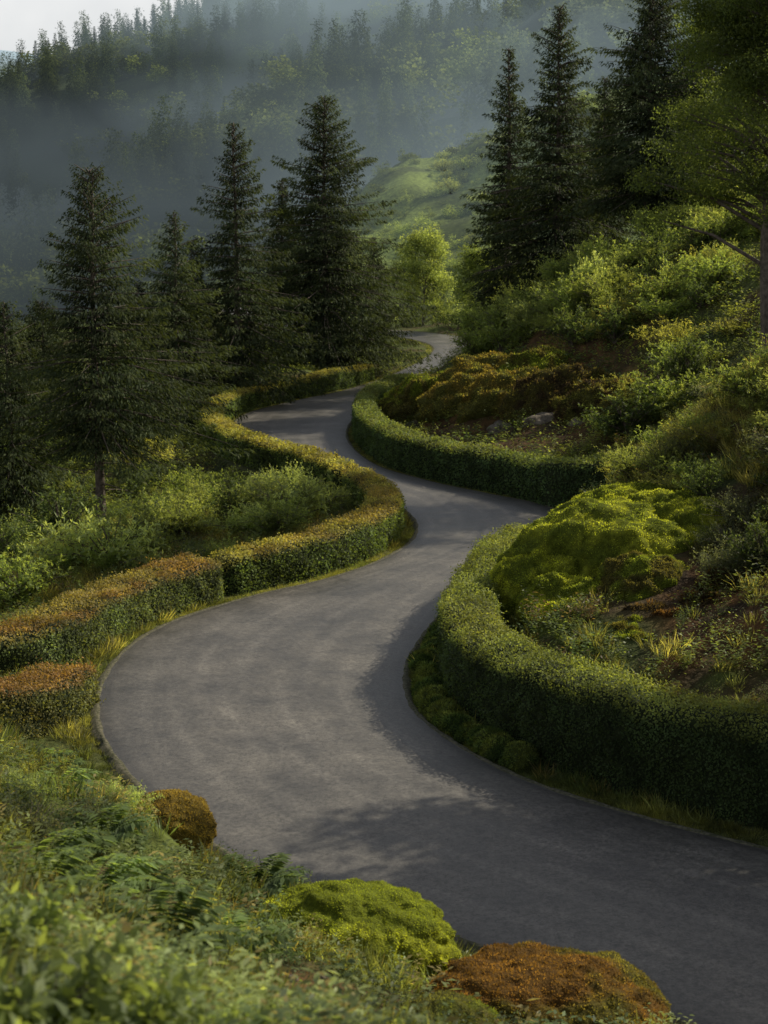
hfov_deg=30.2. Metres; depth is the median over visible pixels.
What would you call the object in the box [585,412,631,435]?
shrub
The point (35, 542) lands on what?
shrub
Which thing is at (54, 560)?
shrub
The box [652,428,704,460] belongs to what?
shrub
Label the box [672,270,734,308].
shrub
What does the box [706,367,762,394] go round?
shrub
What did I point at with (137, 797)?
shrub
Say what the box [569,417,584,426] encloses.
rock
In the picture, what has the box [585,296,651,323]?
shrub
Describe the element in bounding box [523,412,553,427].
rock
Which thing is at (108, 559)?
shrub
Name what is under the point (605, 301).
shrub
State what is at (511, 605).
mossy boulder
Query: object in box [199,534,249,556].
shrub
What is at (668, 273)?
shrub
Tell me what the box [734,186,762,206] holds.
shrub
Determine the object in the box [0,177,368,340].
forest
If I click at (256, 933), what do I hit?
ground cover
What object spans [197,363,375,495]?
hedge
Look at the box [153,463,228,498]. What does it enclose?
shrub
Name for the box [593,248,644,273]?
shrub
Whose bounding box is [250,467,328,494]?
shrub
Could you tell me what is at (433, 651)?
clump
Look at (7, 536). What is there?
shrub
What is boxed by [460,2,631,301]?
conifer tree
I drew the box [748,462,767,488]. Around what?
shrub
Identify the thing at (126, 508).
shrub
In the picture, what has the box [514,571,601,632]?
mossy boulder
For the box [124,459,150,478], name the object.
shrub
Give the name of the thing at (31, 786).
shrub
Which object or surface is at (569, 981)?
moss cushion
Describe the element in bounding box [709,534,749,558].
shrub
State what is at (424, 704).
clump
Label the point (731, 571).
earth outcrop
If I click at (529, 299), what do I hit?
shrub
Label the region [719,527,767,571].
shrub
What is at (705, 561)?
shrub
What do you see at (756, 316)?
shrub
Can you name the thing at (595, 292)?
shrub
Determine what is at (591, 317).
shrub
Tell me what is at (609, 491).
mossy boulder
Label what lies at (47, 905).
leafy plant
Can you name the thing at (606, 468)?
shrub
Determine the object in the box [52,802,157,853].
fern
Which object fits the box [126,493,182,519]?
shrub
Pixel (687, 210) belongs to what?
shrub
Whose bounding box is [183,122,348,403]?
conifer tree
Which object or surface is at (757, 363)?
shrub
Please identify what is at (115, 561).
shrub
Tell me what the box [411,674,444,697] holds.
clump
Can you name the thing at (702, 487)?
shrub
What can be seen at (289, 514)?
shrub
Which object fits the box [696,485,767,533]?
shrub
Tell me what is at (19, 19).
sky
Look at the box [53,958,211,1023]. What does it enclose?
leafy plant
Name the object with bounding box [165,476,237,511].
shrub
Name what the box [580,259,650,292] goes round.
shrub
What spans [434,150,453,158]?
shrub
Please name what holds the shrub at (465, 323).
on the ground at (694, 674)
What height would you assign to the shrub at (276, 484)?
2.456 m
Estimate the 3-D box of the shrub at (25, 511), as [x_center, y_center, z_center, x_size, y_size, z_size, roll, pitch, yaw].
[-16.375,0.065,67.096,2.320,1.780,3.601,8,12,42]
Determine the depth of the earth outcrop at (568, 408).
66.19 m
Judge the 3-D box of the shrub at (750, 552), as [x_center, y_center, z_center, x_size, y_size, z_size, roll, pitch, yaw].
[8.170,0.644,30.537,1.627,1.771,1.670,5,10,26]
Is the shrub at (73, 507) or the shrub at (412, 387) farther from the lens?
the shrub at (412, 387)
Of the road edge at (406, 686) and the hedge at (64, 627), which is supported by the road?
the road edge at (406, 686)
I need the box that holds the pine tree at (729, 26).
[623,0,767,348]
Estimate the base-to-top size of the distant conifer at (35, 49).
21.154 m
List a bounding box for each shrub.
[0,513,32,562]
[0,516,49,564]
[0,545,83,608]
[0,560,21,576]
[0,745,83,782]
[0,762,65,804]
[0,789,31,825]
[0,809,45,840]
[1,504,67,543]
[1,524,102,567]
[1,791,74,846]
[2,494,45,517]
[7,471,116,540]
[18,488,172,572]
[20,540,82,566]
[22,446,68,476]
[23,447,68,472]
[32,472,88,498]
[36,434,72,448]
[50,433,81,467]
[52,491,92,528]
[52,790,112,826]
[59,508,127,537]
[71,781,134,808]
[72,860,118,888]
[75,445,115,466]
[78,542,151,567]
[80,548,120,570]
[82,473,118,494]
[83,497,131,522]
[93,775,164,813]
[105,800,157,824]
[106,434,194,472]
[107,497,142,517]
[118,521,189,556]
[120,468,158,496]
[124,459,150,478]
[124,486,177,522]
[124,495,221,538]
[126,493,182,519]
[131,454,177,482]
[131,487,224,537]
[138,788,217,856]
[142,495,192,505]
[143,487,174,504]
[147,471,219,494]
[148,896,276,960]
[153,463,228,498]
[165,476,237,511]
[172,462,210,480]
[186,469,254,520]
[193,498,309,537]
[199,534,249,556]
[209,461,254,496]
[215,461,360,522]
[221,503,266,537]
[227,918,288,969]
[229,466,344,515]
[233,496,314,534]
[247,459,308,489]
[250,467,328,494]
[256,502,303,531]
[270,344,303,370]
[281,478,337,516]
[298,346,330,369]
[313,473,358,514]
[428,157,454,171]
[429,297,510,339]
[432,176,464,193]
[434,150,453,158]
[437,169,455,178]
[444,325,499,355]
[454,157,477,169]
[457,233,484,243]
[462,314,541,352]
[463,191,493,205]
[463,304,496,332]
[471,297,527,331]
[484,134,507,148]
[486,274,551,306]
[489,287,517,310]
[502,286,551,303]
[504,294,557,335]
[507,297,548,317]
[514,281,580,327]
[523,248,576,280]
[529,299,600,347]
[531,270,606,314]
[538,250,579,287]
[541,278,553,290]
[553,290,592,317]
[555,245,635,285]
[556,251,582,274]
[557,304,605,328]
[559,255,611,270]
[562,231,631,272]
[568,264,643,312]
[571,251,634,283]
[574,383,667,439]
[578,316,641,339]
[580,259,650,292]
[580,291,641,313]
[582,238,636,256]
[582,295,642,344]
[583,237,628,253]
[584,439,658,482]
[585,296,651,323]
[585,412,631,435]
[586,102,598,113]
[588,372,652,392]
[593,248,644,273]
[598,268,633,298]
[598,452,643,478]
[604,243,654,269]
[608,361,715,411]
[608,380,696,415]
[610,237,639,248]
[616,275,677,303]
[620,291,692,323]
[621,202,680,237]
[621,278,672,315]
[624,217,683,261]
[626,268,694,308]
[626,429,690,474]
[627,213,679,240]
[628,241,678,287]
[628,313,705,349]
[630,240,680,265]
[631,419,670,451]
[634,465,712,491]
[639,393,680,417]
[640,334,722,373]
[646,254,702,286]
[649,262,693,281]
[651,451,733,483]
[652,323,718,381]
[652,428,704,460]
[655,200,716,230]
[659,200,702,227]
[660,246,758,285]
[660,416,732,450]
[661,170,748,207]
[666,263,696,291]
[667,205,746,245]
[670,453,729,497]
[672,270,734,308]
[673,215,715,254]
[676,406,719,434]
[677,197,711,224]
[683,244,759,269]
[684,209,747,246]
[685,199,734,221]
[685,377,723,404]
[687,234,753,266]
[688,547,746,574]
[690,518,762,553]
[691,538,767,577]
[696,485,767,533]
[702,356,767,405]
[703,315,748,338]
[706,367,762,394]
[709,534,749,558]
[712,211,744,236]
[715,363,750,400]
[718,495,767,530]
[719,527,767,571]
[723,513,767,573]
[729,392,767,414]
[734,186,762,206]
[735,425,767,455]
[736,202,761,239]
[737,353,767,378]
[738,362,767,401]
[742,357,767,370]
[744,333,767,367]
[748,300,760,335]
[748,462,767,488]
[750,409,767,430]
[755,503,767,514]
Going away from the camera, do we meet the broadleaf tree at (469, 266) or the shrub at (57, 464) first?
the shrub at (57, 464)
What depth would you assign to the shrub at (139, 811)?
15.99 m
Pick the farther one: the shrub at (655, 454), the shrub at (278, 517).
the shrub at (278, 517)
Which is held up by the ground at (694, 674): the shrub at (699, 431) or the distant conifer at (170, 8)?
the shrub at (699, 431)
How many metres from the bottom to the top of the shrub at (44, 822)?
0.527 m
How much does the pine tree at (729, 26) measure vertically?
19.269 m
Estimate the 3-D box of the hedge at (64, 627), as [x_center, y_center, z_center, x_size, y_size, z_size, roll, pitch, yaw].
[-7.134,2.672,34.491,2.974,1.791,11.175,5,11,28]
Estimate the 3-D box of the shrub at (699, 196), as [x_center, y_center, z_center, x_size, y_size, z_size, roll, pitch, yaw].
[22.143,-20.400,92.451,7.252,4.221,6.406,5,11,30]
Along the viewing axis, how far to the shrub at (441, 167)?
239.87 m
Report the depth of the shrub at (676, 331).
69.07 m
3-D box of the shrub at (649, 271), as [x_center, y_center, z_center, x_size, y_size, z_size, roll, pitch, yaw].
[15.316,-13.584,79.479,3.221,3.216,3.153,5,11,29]
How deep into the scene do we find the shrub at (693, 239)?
81.53 m
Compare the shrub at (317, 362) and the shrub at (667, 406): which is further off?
the shrub at (317, 362)
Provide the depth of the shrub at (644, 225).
91.03 m
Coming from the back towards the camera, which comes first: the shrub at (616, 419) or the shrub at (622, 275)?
the shrub at (622, 275)
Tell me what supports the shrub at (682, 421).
on the ground at (694, 674)
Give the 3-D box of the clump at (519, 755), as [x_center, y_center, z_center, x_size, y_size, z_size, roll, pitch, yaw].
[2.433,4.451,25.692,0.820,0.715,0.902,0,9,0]
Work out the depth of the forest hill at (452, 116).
398.68 m
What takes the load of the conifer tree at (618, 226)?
on the ground at (694, 674)
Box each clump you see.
[407,646,438,662]
[408,652,438,670]
[410,676,423,690]
[411,666,441,683]
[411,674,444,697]
[412,664,437,678]
[413,682,445,702]
[414,684,448,707]
[415,660,440,673]
[417,692,447,717]
[419,636,438,649]
[422,629,438,643]
[426,621,437,634]
[426,697,457,723]
[431,702,467,729]
[439,711,476,737]
[453,720,480,744]
[462,724,489,749]
[471,725,504,754]
[478,730,515,762]
[497,740,539,772]
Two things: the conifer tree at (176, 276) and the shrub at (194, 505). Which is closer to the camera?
the shrub at (194, 505)
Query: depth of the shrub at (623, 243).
97.55 m
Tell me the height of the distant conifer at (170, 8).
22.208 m
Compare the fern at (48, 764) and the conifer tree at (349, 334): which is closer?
the fern at (48, 764)
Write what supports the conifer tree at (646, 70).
on the ground at (694, 674)
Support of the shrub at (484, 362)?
on the ground at (694, 674)
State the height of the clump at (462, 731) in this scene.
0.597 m
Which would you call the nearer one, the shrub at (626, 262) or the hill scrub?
the shrub at (626, 262)
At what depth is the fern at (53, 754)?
23.02 m
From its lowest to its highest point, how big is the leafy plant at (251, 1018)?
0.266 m
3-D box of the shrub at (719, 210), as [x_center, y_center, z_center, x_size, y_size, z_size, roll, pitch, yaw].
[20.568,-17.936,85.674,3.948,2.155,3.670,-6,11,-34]
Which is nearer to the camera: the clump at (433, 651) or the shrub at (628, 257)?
the clump at (433, 651)
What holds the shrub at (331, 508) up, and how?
on the ground at (694, 674)
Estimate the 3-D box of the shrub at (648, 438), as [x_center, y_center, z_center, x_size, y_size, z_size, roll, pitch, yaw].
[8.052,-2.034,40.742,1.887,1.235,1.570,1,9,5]
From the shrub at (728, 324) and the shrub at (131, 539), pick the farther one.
the shrub at (728, 324)
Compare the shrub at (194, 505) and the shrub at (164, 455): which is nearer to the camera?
the shrub at (194, 505)
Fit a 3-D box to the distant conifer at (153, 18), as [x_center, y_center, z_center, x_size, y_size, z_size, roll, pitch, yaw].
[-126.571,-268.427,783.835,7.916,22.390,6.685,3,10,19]
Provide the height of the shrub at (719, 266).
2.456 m
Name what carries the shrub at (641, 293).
on the ground at (694, 674)
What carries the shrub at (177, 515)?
on the ground at (694, 674)
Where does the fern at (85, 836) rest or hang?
on the ground at (694, 674)
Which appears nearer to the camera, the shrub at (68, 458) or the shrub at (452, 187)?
the shrub at (68, 458)
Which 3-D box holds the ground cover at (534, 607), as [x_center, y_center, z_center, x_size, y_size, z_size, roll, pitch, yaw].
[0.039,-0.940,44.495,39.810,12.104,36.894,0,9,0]
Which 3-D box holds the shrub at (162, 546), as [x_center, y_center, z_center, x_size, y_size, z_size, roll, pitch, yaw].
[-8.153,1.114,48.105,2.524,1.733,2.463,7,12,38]
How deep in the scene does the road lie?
24.53 m
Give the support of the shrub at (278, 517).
on the ground at (694, 674)
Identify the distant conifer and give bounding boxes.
[33,41,39,61]
[52,33,56,50]
[92,28,96,43]
[149,5,158,40]
[166,0,171,19]
[218,98,228,124]
[435,4,442,32]
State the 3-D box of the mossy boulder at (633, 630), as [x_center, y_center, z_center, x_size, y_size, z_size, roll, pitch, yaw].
[5.388,3.123,29.826,2.926,2.042,2.034,0,9,0]
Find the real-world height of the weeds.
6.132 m
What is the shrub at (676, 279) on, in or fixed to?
on the ground at (694, 674)
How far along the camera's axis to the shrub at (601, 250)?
86.82 m
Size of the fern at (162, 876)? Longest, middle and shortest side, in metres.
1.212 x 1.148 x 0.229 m
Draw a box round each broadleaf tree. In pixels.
[384,223,462,325]
[446,242,502,312]
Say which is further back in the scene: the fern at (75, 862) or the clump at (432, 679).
the clump at (432, 679)
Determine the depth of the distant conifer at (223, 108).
538.24 m
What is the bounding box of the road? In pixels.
[99,308,767,1023]
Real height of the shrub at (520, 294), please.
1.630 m
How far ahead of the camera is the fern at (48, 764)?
18.45 m
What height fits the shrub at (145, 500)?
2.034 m
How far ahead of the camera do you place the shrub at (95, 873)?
12.55 m
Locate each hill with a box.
[0,0,537,223]
[0,50,35,75]
[3,73,767,342]
[5,0,706,328]
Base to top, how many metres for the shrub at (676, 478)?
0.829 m
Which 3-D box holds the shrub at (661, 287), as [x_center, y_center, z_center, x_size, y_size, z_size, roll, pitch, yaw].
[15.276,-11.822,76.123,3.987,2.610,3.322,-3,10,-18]
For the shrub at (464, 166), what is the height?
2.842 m
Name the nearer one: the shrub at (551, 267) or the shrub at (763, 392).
the shrub at (763, 392)
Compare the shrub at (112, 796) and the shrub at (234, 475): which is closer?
the shrub at (112, 796)
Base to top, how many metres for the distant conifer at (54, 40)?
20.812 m
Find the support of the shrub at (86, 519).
on the ground at (694, 674)
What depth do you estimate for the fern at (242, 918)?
11.26 m
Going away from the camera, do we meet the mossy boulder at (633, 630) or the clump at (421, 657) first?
the mossy boulder at (633, 630)
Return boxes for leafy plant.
[0,872,87,956]
[0,923,149,1023]
[0,1009,20,1023]
[49,917,145,959]
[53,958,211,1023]
[199,1001,238,1023]
[211,996,282,1023]
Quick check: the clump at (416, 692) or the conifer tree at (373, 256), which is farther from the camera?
the conifer tree at (373, 256)
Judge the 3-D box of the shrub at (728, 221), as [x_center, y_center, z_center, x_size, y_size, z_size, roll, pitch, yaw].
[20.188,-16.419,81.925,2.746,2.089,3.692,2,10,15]
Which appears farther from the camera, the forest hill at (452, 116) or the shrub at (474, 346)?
the forest hill at (452, 116)
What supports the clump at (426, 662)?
on the ground at (694, 674)
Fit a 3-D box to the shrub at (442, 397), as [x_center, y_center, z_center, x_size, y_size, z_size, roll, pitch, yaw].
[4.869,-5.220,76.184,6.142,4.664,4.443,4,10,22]
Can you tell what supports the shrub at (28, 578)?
on the ground at (694, 674)
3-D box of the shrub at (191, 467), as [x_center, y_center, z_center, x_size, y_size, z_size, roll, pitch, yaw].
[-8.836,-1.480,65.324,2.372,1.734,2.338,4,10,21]
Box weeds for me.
[0,682,767,1023]
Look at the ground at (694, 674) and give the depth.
31.04 m
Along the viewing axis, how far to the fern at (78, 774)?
17.00 m
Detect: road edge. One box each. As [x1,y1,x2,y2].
[88,311,694,1023]
[346,330,767,849]
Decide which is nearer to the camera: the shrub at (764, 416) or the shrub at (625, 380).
the shrub at (764, 416)
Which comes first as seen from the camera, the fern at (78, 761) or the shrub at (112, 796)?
the shrub at (112, 796)
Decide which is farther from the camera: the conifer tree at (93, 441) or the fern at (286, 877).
the conifer tree at (93, 441)
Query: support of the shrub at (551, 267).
on the ground at (694, 674)
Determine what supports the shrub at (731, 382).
on the ground at (694, 674)
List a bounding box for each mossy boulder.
[489,548,578,623]
[496,495,693,577]
[499,599,516,624]
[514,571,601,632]
[569,480,681,500]
[595,550,691,601]
[604,613,654,641]
[626,488,735,542]
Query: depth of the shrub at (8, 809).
14.12 m
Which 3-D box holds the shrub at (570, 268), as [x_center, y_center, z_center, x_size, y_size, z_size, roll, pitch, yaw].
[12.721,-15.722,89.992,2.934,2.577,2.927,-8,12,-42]
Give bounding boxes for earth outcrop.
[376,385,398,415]
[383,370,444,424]
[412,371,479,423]
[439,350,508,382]
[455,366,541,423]
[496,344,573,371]
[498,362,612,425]
[548,376,641,425]
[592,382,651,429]
[621,588,748,619]
[692,562,767,594]
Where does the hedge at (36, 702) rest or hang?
on the ground at (694, 674)
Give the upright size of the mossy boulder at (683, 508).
3.958 m
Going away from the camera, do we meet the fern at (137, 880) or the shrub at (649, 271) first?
the fern at (137, 880)
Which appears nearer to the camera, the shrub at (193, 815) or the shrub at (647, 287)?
the shrub at (193, 815)
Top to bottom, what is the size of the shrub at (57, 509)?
3.274 m
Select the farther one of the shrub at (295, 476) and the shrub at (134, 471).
the shrub at (134, 471)
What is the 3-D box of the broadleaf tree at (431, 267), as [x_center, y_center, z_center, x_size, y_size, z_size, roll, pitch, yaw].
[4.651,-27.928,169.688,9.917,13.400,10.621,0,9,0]
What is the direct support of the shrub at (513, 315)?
on the ground at (694, 674)
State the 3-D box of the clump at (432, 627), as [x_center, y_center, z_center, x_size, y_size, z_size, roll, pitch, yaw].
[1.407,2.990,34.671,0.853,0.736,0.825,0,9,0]
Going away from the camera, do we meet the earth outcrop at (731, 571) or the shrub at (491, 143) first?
the earth outcrop at (731, 571)
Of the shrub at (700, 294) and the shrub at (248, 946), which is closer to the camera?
the shrub at (248, 946)
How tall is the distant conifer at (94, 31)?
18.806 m
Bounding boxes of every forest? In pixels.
[0,0,519,219]
[0,0,736,313]
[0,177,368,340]
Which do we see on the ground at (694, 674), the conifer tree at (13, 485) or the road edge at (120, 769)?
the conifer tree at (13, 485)
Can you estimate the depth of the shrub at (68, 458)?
78.33 m
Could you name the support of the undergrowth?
on the ground at (694, 674)
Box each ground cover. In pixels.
[0,341,767,690]
[0,669,767,1023]
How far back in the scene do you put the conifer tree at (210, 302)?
97.57 m
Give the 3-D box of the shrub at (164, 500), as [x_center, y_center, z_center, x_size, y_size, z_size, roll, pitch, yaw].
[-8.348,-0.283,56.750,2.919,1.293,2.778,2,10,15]
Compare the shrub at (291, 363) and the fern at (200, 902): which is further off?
the shrub at (291, 363)
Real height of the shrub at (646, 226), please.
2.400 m
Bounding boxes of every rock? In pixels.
[487,420,513,433]
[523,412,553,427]
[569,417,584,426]
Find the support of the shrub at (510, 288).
on the ground at (694, 674)
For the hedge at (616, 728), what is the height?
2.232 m
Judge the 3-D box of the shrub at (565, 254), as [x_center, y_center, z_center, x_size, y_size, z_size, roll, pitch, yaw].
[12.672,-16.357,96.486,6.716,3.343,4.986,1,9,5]
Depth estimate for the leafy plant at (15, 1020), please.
3.97 m
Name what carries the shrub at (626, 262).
on the ground at (694, 674)
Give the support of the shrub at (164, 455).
on the ground at (694, 674)
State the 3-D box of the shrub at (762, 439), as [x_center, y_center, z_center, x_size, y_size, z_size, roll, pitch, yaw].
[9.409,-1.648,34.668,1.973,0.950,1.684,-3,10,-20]
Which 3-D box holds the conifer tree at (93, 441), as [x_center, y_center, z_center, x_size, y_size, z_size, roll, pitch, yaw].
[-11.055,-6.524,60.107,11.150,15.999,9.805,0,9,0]
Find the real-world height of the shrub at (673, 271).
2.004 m
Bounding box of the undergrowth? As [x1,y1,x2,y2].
[0,199,760,527]
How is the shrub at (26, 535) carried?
on the ground at (694, 674)
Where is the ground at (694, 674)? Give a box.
[0,230,767,1016]
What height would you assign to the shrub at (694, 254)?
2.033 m
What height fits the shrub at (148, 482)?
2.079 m
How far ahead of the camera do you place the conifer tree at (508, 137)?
110.58 m
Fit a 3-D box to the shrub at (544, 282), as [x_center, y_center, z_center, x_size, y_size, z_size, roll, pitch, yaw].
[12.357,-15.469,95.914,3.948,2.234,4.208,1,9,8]
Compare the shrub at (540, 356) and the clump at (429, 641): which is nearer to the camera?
the clump at (429, 641)
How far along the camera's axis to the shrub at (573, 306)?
81.68 m
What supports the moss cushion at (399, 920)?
on the ground at (694, 674)
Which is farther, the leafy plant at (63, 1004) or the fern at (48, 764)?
the fern at (48, 764)
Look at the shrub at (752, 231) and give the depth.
79.48 m
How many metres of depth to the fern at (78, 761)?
25.10 m
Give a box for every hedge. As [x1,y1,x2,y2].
[0,550,227,677]
[0,656,105,739]
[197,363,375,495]
[207,466,406,595]
[350,372,619,507]
[431,518,767,831]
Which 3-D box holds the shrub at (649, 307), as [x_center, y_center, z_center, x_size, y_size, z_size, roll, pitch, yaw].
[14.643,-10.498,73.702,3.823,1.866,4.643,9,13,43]
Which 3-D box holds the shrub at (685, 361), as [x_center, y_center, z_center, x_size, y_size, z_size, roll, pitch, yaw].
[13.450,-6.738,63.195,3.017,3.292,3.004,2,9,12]
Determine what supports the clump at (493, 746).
on the ground at (694, 674)
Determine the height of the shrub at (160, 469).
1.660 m
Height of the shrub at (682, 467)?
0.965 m
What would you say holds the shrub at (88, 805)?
on the ground at (694, 674)
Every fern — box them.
[0,754,63,774]
[0,828,114,867]
[0,846,101,893]
[24,767,102,795]
[26,853,171,909]
[36,748,76,761]
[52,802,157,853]
[59,756,85,770]
[93,877,253,964]
[97,855,195,908]
[108,785,137,798]
[206,852,312,904]
[211,909,301,968]
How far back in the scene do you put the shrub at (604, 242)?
94.00 m
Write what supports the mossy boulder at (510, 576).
on the ground at (694, 674)
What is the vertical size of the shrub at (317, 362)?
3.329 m
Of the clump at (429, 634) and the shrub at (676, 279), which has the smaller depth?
the clump at (429, 634)
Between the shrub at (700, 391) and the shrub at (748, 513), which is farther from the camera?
the shrub at (700, 391)
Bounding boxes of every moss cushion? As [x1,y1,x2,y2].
[263,877,461,979]
[395,989,501,1023]
[426,939,671,1023]
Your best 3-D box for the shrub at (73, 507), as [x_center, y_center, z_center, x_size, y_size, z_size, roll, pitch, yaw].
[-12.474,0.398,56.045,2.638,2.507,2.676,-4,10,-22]
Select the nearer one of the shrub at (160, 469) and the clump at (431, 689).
the clump at (431, 689)
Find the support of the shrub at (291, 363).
on the ground at (694, 674)
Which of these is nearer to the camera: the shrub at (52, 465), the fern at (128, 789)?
the fern at (128, 789)
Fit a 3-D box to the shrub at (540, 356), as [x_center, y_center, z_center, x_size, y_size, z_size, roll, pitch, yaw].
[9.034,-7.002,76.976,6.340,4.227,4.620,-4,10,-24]
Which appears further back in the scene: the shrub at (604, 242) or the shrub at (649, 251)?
the shrub at (604, 242)
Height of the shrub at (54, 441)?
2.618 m
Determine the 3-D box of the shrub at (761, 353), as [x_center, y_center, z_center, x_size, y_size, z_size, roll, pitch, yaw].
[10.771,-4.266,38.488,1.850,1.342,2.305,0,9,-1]
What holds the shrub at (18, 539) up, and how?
on the ground at (694, 674)
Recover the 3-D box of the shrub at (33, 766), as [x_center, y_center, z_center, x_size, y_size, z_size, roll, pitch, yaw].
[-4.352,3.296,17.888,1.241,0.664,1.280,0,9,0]
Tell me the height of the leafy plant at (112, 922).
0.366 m
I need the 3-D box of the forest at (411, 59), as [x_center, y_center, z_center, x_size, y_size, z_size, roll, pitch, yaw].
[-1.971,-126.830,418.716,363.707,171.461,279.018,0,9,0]
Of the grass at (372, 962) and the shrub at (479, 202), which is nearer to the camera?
the grass at (372, 962)
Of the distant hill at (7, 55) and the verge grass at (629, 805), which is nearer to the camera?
the verge grass at (629, 805)
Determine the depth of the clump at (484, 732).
26.31 m
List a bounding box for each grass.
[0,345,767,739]
[0,668,767,1023]
[63,333,767,1023]
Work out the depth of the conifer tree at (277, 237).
123.20 m
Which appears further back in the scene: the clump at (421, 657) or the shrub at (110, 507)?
the shrub at (110, 507)
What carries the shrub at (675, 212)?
on the ground at (694, 674)
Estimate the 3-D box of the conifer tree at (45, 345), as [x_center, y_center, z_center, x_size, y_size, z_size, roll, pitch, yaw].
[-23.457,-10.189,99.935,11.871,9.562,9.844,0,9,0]
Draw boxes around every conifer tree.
[0,162,254,521]
[0,299,103,417]
[0,301,112,526]
[89,280,167,410]
[116,210,254,440]
[167,239,250,399]
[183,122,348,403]
[221,180,350,365]
[241,94,452,377]
[350,237,404,345]
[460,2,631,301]
[461,46,560,313]
[536,0,748,240]
[544,76,640,253]
[606,13,741,239]
[675,8,767,202]
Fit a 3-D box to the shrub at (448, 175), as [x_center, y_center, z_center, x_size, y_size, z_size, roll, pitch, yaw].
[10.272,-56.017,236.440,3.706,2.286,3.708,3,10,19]
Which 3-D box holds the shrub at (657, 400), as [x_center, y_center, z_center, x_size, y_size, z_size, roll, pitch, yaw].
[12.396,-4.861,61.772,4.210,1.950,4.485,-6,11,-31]
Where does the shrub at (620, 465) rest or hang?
on the ground at (694, 674)
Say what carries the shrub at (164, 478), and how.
on the ground at (694, 674)
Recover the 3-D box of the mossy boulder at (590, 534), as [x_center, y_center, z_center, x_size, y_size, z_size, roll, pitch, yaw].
[5.508,2.063,34.402,6.173,4.999,4.307,0,9,0]
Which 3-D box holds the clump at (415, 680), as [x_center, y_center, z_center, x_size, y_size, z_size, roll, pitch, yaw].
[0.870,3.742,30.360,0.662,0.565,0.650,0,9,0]
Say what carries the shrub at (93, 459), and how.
on the ground at (694, 674)
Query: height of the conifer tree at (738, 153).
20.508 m
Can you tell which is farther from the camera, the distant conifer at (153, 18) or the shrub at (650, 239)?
the distant conifer at (153, 18)
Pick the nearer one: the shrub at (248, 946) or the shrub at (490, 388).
the shrub at (248, 946)
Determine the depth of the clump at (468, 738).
26.65 m
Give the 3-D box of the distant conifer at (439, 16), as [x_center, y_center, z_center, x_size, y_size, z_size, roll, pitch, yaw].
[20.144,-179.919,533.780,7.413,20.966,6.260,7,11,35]
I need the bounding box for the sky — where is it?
[0,0,201,55]
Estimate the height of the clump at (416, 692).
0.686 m
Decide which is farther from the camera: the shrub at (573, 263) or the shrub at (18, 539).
the shrub at (573, 263)
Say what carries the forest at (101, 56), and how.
on the hill at (42, 163)
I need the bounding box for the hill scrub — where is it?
[332,82,688,324]
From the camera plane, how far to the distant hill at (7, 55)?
1492.51 m
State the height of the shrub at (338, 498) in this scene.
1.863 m
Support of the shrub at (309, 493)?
on the ground at (694, 674)
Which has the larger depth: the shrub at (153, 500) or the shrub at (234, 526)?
the shrub at (153, 500)
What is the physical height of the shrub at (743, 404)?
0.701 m
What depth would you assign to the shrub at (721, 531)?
32.16 m
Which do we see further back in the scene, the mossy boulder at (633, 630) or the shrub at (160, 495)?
the shrub at (160, 495)
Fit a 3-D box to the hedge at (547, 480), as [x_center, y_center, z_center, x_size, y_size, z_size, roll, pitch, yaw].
[1.877,-5.243,79.630,7.977,2.623,55.077,-1,9,-7]
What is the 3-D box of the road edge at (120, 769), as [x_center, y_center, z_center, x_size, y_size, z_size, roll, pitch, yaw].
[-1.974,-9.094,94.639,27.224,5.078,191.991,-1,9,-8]
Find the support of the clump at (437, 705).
on the ground at (694, 674)
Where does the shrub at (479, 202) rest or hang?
on the meadow hill at (414, 179)
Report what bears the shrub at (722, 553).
on the ground at (694, 674)
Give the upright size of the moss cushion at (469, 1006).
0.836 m
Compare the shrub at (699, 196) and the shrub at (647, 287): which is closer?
the shrub at (647, 287)
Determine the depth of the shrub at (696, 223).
81.81 m
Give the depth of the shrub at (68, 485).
68.98 m
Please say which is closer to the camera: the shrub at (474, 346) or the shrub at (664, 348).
the shrub at (664, 348)
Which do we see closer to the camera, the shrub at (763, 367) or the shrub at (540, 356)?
the shrub at (763, 367)
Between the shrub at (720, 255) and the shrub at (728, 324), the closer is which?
the shrub at (728, 324)
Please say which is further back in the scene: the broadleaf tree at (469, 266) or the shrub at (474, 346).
the broadleaf tree at (469, 266)
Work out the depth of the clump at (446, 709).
27.83 m
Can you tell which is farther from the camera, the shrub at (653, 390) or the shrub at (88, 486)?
the shrub at (88, 486)
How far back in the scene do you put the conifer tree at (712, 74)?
99.58 m
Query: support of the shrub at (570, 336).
on the ground at (694, 674)
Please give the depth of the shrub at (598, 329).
75.81 m
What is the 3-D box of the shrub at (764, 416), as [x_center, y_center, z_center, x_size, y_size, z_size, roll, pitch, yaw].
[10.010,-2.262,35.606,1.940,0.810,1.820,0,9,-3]
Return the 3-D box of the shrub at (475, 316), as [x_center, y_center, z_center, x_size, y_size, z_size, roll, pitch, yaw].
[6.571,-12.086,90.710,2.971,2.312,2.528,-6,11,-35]
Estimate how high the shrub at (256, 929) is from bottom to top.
0.648 m
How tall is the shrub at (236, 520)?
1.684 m
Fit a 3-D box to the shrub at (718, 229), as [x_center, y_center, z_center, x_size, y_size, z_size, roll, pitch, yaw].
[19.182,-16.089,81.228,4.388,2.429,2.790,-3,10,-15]
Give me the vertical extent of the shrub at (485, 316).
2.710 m

